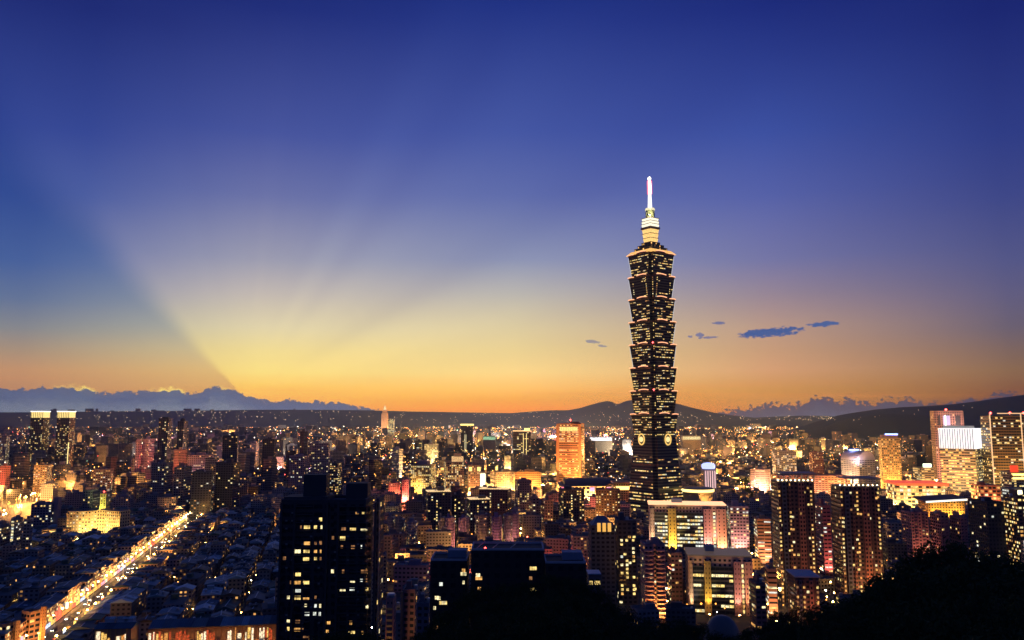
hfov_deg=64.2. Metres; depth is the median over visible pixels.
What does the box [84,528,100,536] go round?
row house
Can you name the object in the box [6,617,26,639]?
shop house
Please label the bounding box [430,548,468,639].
flat roofed block
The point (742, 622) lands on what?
ground
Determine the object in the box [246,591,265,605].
row house
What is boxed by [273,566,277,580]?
row house
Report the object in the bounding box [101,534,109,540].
row house
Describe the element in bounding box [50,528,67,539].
row house
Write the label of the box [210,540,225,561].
row house
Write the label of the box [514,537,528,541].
apartment block
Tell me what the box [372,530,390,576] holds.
apartment block
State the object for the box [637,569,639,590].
apartment block
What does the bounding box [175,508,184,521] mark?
shop house
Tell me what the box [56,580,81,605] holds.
shop house
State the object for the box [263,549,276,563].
row house
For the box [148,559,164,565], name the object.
shop house
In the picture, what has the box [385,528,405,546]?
apartment block
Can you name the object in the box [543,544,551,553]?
apartment block
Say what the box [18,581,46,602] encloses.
row house
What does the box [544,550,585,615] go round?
flat roofed block
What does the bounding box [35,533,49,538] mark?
row house
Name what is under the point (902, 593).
broadleaf tree
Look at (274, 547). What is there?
row house
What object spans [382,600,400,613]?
apartment block
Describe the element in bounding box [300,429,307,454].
apartment tower
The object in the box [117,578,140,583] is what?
shop house
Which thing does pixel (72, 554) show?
row house
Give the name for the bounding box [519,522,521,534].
apartment block
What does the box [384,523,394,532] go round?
apartment block
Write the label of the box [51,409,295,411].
distant blocks
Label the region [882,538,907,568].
apartment block
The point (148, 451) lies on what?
apartment tower
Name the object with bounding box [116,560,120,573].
shop house
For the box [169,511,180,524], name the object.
shop house
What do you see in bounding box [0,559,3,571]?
row house
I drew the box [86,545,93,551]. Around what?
row house
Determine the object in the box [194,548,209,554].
row house
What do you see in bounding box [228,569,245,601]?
row house
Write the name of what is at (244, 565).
row house
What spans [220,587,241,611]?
row house
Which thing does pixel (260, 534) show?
row house
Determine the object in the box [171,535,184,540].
shop house
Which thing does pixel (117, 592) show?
shop house
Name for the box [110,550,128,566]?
shop house
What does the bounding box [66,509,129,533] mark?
curved block
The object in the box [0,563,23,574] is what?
row house
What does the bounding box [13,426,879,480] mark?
distant lamps
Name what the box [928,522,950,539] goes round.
apartment block
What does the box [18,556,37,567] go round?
row house
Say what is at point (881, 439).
window
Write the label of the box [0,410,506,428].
plateau hills
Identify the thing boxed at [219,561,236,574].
row house
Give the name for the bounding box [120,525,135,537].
row house
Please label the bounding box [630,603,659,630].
apartment block
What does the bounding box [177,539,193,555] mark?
row house
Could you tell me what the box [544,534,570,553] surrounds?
apartment block
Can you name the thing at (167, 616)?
row house
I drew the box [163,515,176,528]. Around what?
shop house
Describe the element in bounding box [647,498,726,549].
office block
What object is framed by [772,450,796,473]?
building
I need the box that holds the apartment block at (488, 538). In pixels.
[478,536,501,541]
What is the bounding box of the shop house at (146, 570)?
[133,567,154,572]
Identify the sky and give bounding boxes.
[0,0,1023,417]
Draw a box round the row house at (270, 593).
[265,588,274,598]
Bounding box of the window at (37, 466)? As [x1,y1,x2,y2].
[33,466,51,494]
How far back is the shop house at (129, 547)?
809.45 m
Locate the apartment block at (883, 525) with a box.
[881,518,887,530]
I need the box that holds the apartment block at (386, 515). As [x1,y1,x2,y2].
[384,513,388,520]
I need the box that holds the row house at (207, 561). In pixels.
[196,554,213,578]
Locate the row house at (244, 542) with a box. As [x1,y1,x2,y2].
[233,538,247,547]
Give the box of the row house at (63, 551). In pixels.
[59,549,72,554]
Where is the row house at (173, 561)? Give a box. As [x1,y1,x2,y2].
[166,554,180,576]
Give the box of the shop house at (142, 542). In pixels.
[127,536,143,555]
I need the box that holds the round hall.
[682,486,713,500]
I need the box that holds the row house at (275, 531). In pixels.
[271,529,279,534]
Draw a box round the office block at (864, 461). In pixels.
[841,449,875,485]
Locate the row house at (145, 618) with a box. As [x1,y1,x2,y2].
[135,610,156,639]
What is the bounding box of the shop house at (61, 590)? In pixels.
[46,588,72,612]
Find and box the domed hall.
[705,614,739,639]
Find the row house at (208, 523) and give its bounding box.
[200,519,212,531]
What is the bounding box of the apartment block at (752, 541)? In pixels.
[749,532,754,548]
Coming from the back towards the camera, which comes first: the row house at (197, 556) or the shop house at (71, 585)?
the row house at (197, 556)
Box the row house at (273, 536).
[271,533,278,538]
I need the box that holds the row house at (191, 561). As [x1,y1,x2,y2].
[179,557,197,566]
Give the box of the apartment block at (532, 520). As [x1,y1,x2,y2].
[522,511,541,537]
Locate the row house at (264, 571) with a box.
[255,564,272,580]
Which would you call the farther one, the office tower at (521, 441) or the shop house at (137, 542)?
the office tower at (521, 441)
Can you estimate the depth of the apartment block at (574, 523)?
974.98 m
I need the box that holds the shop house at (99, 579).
[97,570,101,588]
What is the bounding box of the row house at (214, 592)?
[201,584,222,604]
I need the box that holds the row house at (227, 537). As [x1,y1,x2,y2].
[218,532,232,554]
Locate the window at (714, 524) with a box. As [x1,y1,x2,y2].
[657,516,715,546]
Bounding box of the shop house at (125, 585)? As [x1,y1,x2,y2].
[112,581,134,590]
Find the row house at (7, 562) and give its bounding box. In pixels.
[4,557,17,565]
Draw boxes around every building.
[41,527,70,533]
[100,491,110,508]
[129,516,134,525]
[389,479,400,493]
[393,559,429,591]
[402,477,409,507]
[483,436,495,457]
[490,469,513,489]
[514,469,540,489]
[586,570,600,611]
[589,436,612,455]
[611,480,629,502]
[681,436,700,455]
[750,466,770,493]
[771,474,849,496]
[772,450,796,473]
[809,451,823,473]
[815,498,832,576]
[971,481,1000,500]
[1000,465,1023,495]
[1000,487,1022,500]
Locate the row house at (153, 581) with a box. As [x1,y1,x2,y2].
[141,577,160,588]
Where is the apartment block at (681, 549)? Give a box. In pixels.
[665,547,684,558]
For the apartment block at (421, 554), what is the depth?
742.21 m
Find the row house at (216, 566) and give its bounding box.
[213,558,218,576]
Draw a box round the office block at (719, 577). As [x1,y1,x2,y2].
[684,544,752,615]
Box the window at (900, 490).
[886,483,940,504]
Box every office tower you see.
[28,411,50,466]
[31,497,61,526]
[54,411,75,466]
[82,489,99,509]
[381,407,387,434]
[388,418,394,434]
[392,447,402,478]
[411,460,435,493]
[414,439,422,449]
[424,443,438,463]
[444,453,463,489]
[460,424,473,459]
[468,462,480,495]
[480,471,485,486]
[513,428,530,454]
[556,419,584,481]
[701,462,716,500]
[727,500,749,552]
[754,514,771,567]
[765,561,777,619]
[878,434,901,488]
[913,464,934,480]
[930,409,963,481]
[938,415,983,491]
[980,412,1023,486]
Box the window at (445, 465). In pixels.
[444,465,462,488]
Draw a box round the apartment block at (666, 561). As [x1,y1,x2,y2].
[665,552,666,575]
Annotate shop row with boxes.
[0,620,13,638]
[21,608,40,639]
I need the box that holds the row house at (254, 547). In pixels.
[244,545,260,562]
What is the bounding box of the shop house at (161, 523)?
[152,521,166,536]
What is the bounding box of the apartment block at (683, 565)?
[666,559,685,579]
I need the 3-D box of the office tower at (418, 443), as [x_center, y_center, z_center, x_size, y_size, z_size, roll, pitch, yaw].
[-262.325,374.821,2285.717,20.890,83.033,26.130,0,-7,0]
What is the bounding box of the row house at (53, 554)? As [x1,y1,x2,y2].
[42,552,61,558]
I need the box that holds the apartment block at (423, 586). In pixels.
[403,578,428,597]
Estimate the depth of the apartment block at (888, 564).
746.83 m
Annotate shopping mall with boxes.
[557,478,615,497]
[884,480,948,507]
[911,494,967,516]
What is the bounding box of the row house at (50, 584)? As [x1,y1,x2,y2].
[40,580,54,590]
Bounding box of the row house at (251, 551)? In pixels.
[241,549,258,562]
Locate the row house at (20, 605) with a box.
[6,600,36,611]
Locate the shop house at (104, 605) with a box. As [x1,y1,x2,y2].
[91,602,110,609]
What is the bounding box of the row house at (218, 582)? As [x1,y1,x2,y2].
[204,578,226,591]
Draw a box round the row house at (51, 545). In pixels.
[37,539,58,553]
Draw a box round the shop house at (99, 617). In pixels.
[78,613,105,623]
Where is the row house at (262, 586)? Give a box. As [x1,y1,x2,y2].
[252,580,269,592]
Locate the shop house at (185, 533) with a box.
[176,531,188,535]
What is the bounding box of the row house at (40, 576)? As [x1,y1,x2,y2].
[28,574,46,579]
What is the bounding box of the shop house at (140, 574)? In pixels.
[126,571,146,578]
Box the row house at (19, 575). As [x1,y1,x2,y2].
[11,572,31,581]
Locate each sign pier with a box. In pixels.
[12,620,20,639]
[39,606,46,639]
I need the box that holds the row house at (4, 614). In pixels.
[0,608,15,620]
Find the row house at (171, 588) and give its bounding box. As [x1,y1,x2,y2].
[161,582,179,594]
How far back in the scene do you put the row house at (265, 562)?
696.41 m
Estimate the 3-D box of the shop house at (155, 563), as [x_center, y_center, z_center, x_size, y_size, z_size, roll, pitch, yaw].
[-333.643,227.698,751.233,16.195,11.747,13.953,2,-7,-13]
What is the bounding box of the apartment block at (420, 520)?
[405,518,423,531]
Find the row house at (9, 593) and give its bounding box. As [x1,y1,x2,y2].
[0,586,18,605]
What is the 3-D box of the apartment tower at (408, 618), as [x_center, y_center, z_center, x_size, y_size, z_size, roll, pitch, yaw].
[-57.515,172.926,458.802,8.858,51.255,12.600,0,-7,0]
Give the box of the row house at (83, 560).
[70,556,87,569]
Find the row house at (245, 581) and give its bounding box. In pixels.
[237,570,246,595]
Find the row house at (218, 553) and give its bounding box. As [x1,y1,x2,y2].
[207,551,224,564]
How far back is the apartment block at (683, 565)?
703.25 m
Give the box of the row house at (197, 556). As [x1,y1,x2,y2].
[188,554,204,558]
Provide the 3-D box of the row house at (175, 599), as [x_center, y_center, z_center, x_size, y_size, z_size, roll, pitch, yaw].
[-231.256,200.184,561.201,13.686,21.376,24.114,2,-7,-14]
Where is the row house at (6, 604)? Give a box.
[0,598,9,609]
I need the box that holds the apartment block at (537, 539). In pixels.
[524,537,543,543]
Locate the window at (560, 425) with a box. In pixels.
[559,425,584,474]
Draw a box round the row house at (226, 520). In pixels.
[220,517,231,523]
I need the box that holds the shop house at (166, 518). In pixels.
[159,517,173,529]
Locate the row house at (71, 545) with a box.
[64,542,79,549]
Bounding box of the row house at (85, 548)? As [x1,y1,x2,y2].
[73,545,89,553]
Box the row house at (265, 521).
[259,519,270,535]
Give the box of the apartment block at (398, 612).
[382,610,400,639]
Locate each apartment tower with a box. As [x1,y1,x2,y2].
[0,434,9,465]
[0,464,10,488]
[0,520,9,546]
[9,514,22,548]
[22,516,33,548]
[32,462,52,496]
[93,466,113,495]
[134,439,141,471]
[141,436,154,471]
[150,460,172,494]
[157,417,172,462]
[173,463,191,513]
[176,418,187,449]
[187,452,213,471]
[190,469,213,518]
[214,459,239,512]
[222,432,238,461]
[261,437,275,476]
[276,474,376,639]
[288,454,308,487]
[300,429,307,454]
[308,441,329,473]
[330,461,341,494]
[375,495,383,639]
[385,592,395,639]
[387,513,394,530]
[395,516,405,531]
[400,580,417,639]
[406,517,417,543]
[416,592,429,637]
[426,486,450,529]
[438,513,444,529]
[445,513,454,547]
[451,489,464,535]
[458,514,468,533]
[467,495,489,534]
[475,510,490,539]
[478,486,510,525]
[491,512,501,540]
[503,512,512,541]
[510,509,518,541]
[515,478,531,510]
[529,493,538,513]
[541,495,552,521]
[559,486,584,523]
[588,516,615,606]
[596,483,619,516]
[614,512,637,603]
[640,537,665,622]
[667,546,682,603]
[748,573,766,631]
[771,471,817,603]
[786,569,819,626]
[830,476,883,599]
[901,508,929,559]
[930,509,949,563]
[949,511,968,550]
[967,496,1006,564]
[1003,489,1023,565]
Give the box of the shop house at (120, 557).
[117,555,122,570]
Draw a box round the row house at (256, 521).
[248,519,259,525]
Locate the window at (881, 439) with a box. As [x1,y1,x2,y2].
[878,439,900,487]
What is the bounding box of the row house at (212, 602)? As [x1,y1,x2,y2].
[194,599,219,612]
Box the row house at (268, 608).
[261,602,276,616]
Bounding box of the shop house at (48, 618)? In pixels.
[19,604,52,629]
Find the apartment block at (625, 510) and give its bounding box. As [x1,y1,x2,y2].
[620,507,628,516]
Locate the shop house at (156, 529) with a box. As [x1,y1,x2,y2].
[143,526,159,541]
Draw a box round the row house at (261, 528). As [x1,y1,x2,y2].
[258,525,268,530]
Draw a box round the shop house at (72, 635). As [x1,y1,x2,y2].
[55,630,83,639]
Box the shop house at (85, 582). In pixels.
[72,577,90,598]
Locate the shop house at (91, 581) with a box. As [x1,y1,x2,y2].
[70,574,93,594]
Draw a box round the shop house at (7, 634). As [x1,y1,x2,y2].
[0,629,12,639]
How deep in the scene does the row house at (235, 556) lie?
748.09 m
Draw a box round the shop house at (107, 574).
[105,565,108,582]
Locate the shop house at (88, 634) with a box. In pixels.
[63,629,92,639]
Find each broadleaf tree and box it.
[307,631,333,639]
[328,628,355,639]
[354,629,377,639]
[361,634,391,639]
[409,629,435,639]
[423,610,460,639]
[432,610,454,631]
[518,581,545,600]
[570,578,601,602]
[605,604,636,631]
[629,614,650,638]
[636,616,670,637]
[643,617,680,639]
[670,616,698,639]
[688,622,715,639]
[711,630,731,639]
[726,631,751,639]
[740,477,749,483]
[742,625,770,639]
[745,488,753,495]
[762,618,792,637]
[769,609,809,639]
[772,621,801,639]
[790,604,815,626]
[794,596,866,639]
[814,591,869,633]
[821,601,842,611]
[850,577,896,610]
[858,571,933,638]
[863,568,911,607]
[868,570,966,614]
[882,548,963,592]
[893,554,974,588]
[912,535,1014,581]
[943,551,1023,586]
[966,550,1022,579]
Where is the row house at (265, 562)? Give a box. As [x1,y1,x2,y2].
[257,560,274,580]
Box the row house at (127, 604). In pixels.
[110,593,138,618]
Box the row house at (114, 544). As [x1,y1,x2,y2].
[101,541,118,551]
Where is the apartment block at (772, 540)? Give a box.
[771,524,772,557]
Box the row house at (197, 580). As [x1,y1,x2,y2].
[180,573,204,602]
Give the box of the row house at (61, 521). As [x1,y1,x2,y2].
[57,514,66,526]
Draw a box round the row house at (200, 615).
[191,612,210,618]
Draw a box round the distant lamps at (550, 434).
[15,426,931,490]
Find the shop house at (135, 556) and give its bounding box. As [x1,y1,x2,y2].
[134,545,137,559]
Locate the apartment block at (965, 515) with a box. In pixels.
[962,514,968,526]
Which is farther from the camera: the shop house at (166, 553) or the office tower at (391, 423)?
the office tower at (391, 423)
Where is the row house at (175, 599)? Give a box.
[162,593,188,617]
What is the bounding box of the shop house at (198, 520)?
[193,518,204,521]
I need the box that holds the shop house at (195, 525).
[186,524,198,527]
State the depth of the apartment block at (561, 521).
931.24 m
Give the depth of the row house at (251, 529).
933.17 m
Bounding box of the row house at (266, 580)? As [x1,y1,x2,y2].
[252,578,270,585]
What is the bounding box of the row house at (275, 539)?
[269,537,278,542]
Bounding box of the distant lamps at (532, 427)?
[24,426,907,480]
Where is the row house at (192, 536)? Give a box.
[184,532,199,549]
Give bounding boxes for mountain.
[458,400,752,428]
[786,395,1023,433]
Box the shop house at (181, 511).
[169,510,182,522]
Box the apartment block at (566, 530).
[560,525,573,535]
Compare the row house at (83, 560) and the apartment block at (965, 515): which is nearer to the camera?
the row house at (83, 560)
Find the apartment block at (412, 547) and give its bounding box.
[398,543,425,550]
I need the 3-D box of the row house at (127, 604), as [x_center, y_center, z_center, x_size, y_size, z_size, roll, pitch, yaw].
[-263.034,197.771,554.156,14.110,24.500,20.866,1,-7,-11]
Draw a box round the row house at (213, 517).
[205,515,217,530]
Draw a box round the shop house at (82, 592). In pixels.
[80,585,85,601]
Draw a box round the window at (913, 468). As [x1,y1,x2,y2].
[913,468,933,479]
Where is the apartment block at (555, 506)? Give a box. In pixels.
[553,503,558,510]
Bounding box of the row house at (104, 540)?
[101,537,107,544]
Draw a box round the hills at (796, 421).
[723,416,833,428]
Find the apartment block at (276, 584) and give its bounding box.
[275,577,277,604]
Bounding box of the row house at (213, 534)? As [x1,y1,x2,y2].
[208,529,220,542]
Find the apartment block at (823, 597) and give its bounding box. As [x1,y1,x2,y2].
[820,595,829,605]
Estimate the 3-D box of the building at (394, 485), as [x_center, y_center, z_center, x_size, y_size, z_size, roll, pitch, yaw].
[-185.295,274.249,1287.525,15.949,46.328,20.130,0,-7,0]
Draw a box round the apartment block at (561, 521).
[555,517,569,533]
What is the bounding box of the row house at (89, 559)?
[73,554,92,564]
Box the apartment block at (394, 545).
[391,536,397,557]
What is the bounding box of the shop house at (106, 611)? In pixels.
[84,608,109,615]
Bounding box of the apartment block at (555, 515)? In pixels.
[553,510,558,521]
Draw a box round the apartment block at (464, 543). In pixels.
[458,538,477,550]
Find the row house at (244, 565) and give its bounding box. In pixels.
[233,561,252,584]
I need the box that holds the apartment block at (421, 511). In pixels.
[414,510,425,515]
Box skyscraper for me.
[626,177,683,514]
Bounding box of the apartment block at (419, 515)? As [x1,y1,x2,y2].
[408,513,425,519]
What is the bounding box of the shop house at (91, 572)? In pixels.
[74,568,98,591]
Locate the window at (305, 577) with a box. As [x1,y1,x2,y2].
[282,505,370,639]
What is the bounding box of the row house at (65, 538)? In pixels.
[56,534,73,543]
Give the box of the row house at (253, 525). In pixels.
[247,523,258,530]
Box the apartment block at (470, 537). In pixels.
[456,531,477,547]
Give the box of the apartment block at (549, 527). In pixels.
[541,520,558,538]
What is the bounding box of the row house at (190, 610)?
[188,602,192,617]
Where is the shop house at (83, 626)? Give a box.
[67,623,96,639]
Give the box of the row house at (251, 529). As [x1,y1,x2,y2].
[243,527,256,534]
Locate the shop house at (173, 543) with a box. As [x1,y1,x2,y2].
[163,541,177,547]
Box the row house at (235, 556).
[225,552,240,561]
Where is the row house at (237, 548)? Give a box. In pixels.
[229,544,243,553]
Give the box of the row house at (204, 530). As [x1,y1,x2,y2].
[197,526,210,542]
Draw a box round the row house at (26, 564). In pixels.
[7,559,30,568]
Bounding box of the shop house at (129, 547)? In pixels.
[118,544,134,562]
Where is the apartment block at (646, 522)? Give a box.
[643,517,648,525]
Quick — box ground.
[0,456,886,639]
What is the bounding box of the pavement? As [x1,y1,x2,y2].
[45,518,189,634]
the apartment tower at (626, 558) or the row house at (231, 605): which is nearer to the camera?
the row house at (231, 605)
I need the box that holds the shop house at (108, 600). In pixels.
[98,599,113,603]
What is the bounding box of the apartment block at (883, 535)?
[881,528,885,539]
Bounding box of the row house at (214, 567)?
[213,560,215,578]
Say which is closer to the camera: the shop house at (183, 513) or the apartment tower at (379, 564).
the apartment tower at (379, 564)
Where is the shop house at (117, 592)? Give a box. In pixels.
[107,589,125,595]
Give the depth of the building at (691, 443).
2875.71 m
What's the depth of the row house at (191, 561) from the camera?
709.09 m
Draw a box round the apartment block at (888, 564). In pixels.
[886,559,898,570]
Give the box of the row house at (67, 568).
[55,559,80,579]
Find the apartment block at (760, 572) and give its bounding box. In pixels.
[753,567,764,576]
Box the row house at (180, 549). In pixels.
[173,545,189,558]
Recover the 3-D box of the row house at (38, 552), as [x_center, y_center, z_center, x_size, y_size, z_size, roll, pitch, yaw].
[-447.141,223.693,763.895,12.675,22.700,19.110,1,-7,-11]
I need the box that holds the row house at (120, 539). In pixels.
[111,536,128,543]
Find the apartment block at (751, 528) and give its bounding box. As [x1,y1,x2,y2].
[749,526,753,532]
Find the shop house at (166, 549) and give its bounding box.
[157,547,173,553]
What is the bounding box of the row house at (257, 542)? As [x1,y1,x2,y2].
[250,539,262,547]
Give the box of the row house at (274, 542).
[267,541,278,544]
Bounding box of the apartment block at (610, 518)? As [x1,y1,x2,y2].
[607,515,627,523]
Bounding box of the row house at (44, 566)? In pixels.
[32,558,59,576]
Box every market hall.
[93,616,140,639]
[147,615,276,639]
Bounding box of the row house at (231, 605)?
[215,599,239,616]
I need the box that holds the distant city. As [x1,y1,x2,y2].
[0,424,983,500]
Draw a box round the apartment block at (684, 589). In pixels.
[666,578,685,600]
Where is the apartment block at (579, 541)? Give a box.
[570,532,588,568]
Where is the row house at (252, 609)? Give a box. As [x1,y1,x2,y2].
[243,602,260,615]
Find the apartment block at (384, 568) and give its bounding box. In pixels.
[372,550,386,589]
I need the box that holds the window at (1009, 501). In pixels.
[1004,501,1018,558]
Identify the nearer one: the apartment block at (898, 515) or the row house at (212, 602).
the row house at (212, 602)
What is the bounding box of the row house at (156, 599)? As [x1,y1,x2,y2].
[146,589,168,612]
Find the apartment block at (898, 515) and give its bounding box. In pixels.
[897,512,900,519]
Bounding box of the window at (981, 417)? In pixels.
[981,417,1022,483]
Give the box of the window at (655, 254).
[628,254,682,506]
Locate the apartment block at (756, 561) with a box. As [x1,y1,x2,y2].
[752,556,760,568]
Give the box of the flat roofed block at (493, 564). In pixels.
[471,541,543,631]
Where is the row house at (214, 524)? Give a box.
[207,518,216,529]
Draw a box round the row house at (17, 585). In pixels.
[10,580,31,588]
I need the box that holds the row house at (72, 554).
[64,551,79,558]
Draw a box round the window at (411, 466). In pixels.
[411,466,435,489]
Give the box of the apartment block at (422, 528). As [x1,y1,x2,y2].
[417,520,431,542]
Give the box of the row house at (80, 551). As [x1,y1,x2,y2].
[65,549,84,554]
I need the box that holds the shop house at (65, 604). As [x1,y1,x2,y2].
[39,592,68,616]
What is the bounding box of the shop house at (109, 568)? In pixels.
[100,562,111,580]
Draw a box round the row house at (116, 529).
[109,527,120,532]
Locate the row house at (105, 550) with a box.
[94,545,112,556]
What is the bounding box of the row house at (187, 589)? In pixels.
[174,583,195,613]
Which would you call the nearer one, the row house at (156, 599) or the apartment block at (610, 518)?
the row house at (156, 599)
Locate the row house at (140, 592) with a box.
[120,587,145,615]
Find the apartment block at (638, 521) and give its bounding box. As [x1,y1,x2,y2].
[635,519,641,525]
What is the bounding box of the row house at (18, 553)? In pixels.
[7,548,27,558]
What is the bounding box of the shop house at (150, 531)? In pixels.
[140,529,155,545]
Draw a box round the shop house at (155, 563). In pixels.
[139,560,159,567]
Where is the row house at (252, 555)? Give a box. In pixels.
[238,552,257,572]
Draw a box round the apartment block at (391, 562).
[387,555,413,583]
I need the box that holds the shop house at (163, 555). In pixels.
[152,554,168,559]
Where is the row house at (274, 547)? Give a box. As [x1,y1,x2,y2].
[265,544,278,553]
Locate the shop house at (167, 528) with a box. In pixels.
[153,520,168,534]
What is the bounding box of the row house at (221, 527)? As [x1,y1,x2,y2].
[217,523,227,530]
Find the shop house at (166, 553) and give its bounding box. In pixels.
[154,552,171,555]
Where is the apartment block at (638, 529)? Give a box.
[636,525,644,534]
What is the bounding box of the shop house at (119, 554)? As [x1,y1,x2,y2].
[110,552,126,567]
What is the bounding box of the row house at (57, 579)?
[40,575,64,586]
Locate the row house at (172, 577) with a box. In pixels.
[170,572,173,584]
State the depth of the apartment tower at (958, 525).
772.01 m
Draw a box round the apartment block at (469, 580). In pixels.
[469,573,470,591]
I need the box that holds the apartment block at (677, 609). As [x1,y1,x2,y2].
[665,601,695,632]
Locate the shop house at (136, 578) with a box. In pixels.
[121,576,143,581]
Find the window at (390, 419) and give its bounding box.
[388,419,394,432]
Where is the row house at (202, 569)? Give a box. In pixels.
[188,565,210,579]
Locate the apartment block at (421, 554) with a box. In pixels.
[410,550,426,561]
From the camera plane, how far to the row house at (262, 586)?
635.35 m
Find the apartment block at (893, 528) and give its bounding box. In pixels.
[885,520,901,539]
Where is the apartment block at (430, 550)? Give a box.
[424,545,453,561]
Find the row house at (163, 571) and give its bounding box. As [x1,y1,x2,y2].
[150,566,170,585]
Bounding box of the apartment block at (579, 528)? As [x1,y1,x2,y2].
[571,524,587,533]
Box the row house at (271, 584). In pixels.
[268,580,274,590]
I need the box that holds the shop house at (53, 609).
[34,601,57,625]
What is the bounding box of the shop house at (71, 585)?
[54,583,76,608]
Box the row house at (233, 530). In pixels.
[222,527,236,539]
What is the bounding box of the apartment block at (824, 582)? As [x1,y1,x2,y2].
[818,574,834,591]
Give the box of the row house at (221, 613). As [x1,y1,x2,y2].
[211,610,231,616]
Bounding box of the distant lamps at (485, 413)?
[109,411,831,422]
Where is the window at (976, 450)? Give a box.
[940,450,983,490]
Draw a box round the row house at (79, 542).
[75,540,81,545]
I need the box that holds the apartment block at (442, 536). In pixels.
[426,527,450,547]
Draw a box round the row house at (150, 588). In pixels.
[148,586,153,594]
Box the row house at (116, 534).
[107,531,119,537]
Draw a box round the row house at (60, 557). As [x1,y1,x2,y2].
[47,555,70,562]
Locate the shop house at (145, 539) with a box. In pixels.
[132,535,146,552]
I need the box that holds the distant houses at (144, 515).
[0,498,279,533]
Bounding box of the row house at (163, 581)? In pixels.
[152,575,166,587]
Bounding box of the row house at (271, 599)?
[264,596,274,602]
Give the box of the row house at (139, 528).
[134,525,143,534]
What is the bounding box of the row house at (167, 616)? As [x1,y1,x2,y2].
[157,614,177,618]
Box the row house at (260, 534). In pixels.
[253,531,266,546]
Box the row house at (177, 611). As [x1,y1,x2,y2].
[156,606,184,618]
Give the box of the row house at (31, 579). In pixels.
[18,577,40,581]
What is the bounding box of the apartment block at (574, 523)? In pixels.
[564,518,576,525]
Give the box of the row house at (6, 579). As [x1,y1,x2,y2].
[0,574,15,586]
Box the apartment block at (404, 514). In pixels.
[393,510,412,519]
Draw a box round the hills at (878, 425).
[809,414,980,439]
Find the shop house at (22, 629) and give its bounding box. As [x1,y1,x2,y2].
[3,619,25,639]
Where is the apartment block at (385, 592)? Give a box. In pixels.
[382,589,387,599]
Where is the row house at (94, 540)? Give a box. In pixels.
[82,534,101,551]
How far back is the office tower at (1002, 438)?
1256.55 m
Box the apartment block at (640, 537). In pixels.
[636,534,647,552]
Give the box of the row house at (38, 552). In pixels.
[24,546,44,559]
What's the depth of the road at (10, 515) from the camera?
1262.70 m
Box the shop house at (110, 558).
[98,555,117,576]
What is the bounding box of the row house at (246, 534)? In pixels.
[240,530,251,543]
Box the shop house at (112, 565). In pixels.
[97,560,114,578]
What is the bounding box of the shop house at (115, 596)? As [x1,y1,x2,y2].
[101,594,120,600]
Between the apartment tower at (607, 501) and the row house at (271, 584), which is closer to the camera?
the row house at (271, 584)
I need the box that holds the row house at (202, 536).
[196,533,206,541]
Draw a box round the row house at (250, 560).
[236,557,255,576]
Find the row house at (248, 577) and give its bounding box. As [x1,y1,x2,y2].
[233,569,250,590]
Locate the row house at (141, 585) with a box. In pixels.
[127,582,148,609]
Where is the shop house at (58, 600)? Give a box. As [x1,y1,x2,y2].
[36,596,62,620]
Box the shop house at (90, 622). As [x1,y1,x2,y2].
[73,620,96,624]
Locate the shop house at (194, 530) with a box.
[182,529,196,533]
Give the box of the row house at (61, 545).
[57,542,64,552]
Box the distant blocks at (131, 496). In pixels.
[40,479,971,525]
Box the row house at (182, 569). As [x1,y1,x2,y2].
[175,562,194,581]
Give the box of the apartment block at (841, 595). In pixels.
[837,589,859,603]
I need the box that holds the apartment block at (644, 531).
[640,526,648,539]
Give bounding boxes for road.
[0,499,39,522]
[45,519,193,639]
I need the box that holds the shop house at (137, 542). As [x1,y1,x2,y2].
[121,540,140,557]
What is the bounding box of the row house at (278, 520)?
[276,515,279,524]
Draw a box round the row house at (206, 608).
[193,603,215,614]
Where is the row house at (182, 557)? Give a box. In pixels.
[176,554,185,560]
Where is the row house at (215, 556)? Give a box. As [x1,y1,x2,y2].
[208,554,222,572]
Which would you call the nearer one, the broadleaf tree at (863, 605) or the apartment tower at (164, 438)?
the broadleaf tree at (863, 605)
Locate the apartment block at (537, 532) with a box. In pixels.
[533,528,540,537]
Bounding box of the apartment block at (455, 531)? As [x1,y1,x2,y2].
[455,522,456,542]
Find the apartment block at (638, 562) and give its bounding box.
[637,556,640,577]
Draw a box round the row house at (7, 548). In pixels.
[2,541,20,560]
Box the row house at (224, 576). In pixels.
[216,574,227,580]
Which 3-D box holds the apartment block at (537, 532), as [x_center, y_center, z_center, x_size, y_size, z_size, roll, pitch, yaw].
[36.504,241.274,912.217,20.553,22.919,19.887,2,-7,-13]
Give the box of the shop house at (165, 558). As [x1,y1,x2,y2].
[150,557,166,565]
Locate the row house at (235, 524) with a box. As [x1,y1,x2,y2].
[228,520,239,529]
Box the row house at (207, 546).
[199,544,210,548]
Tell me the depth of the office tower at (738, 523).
852.26 m
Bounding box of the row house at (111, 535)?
[101,532,114,540]
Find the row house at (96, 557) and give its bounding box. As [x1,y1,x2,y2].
[88,552,100,560]
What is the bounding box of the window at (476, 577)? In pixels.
[475,576,482,579]
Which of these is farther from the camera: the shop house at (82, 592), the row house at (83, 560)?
the row house at (83, 560)
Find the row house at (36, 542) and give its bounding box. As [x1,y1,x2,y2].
[31,538,42,547]
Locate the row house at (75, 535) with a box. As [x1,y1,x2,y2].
[66,531,78,541]
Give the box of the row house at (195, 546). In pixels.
[189,540,196,554]
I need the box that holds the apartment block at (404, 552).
[395,548,417,557]
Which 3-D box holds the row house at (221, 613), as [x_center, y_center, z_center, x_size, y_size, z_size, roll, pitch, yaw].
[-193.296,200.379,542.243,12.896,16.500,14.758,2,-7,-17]
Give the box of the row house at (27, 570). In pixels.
[21,568,31,575]
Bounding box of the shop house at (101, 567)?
[82,563,105,585]

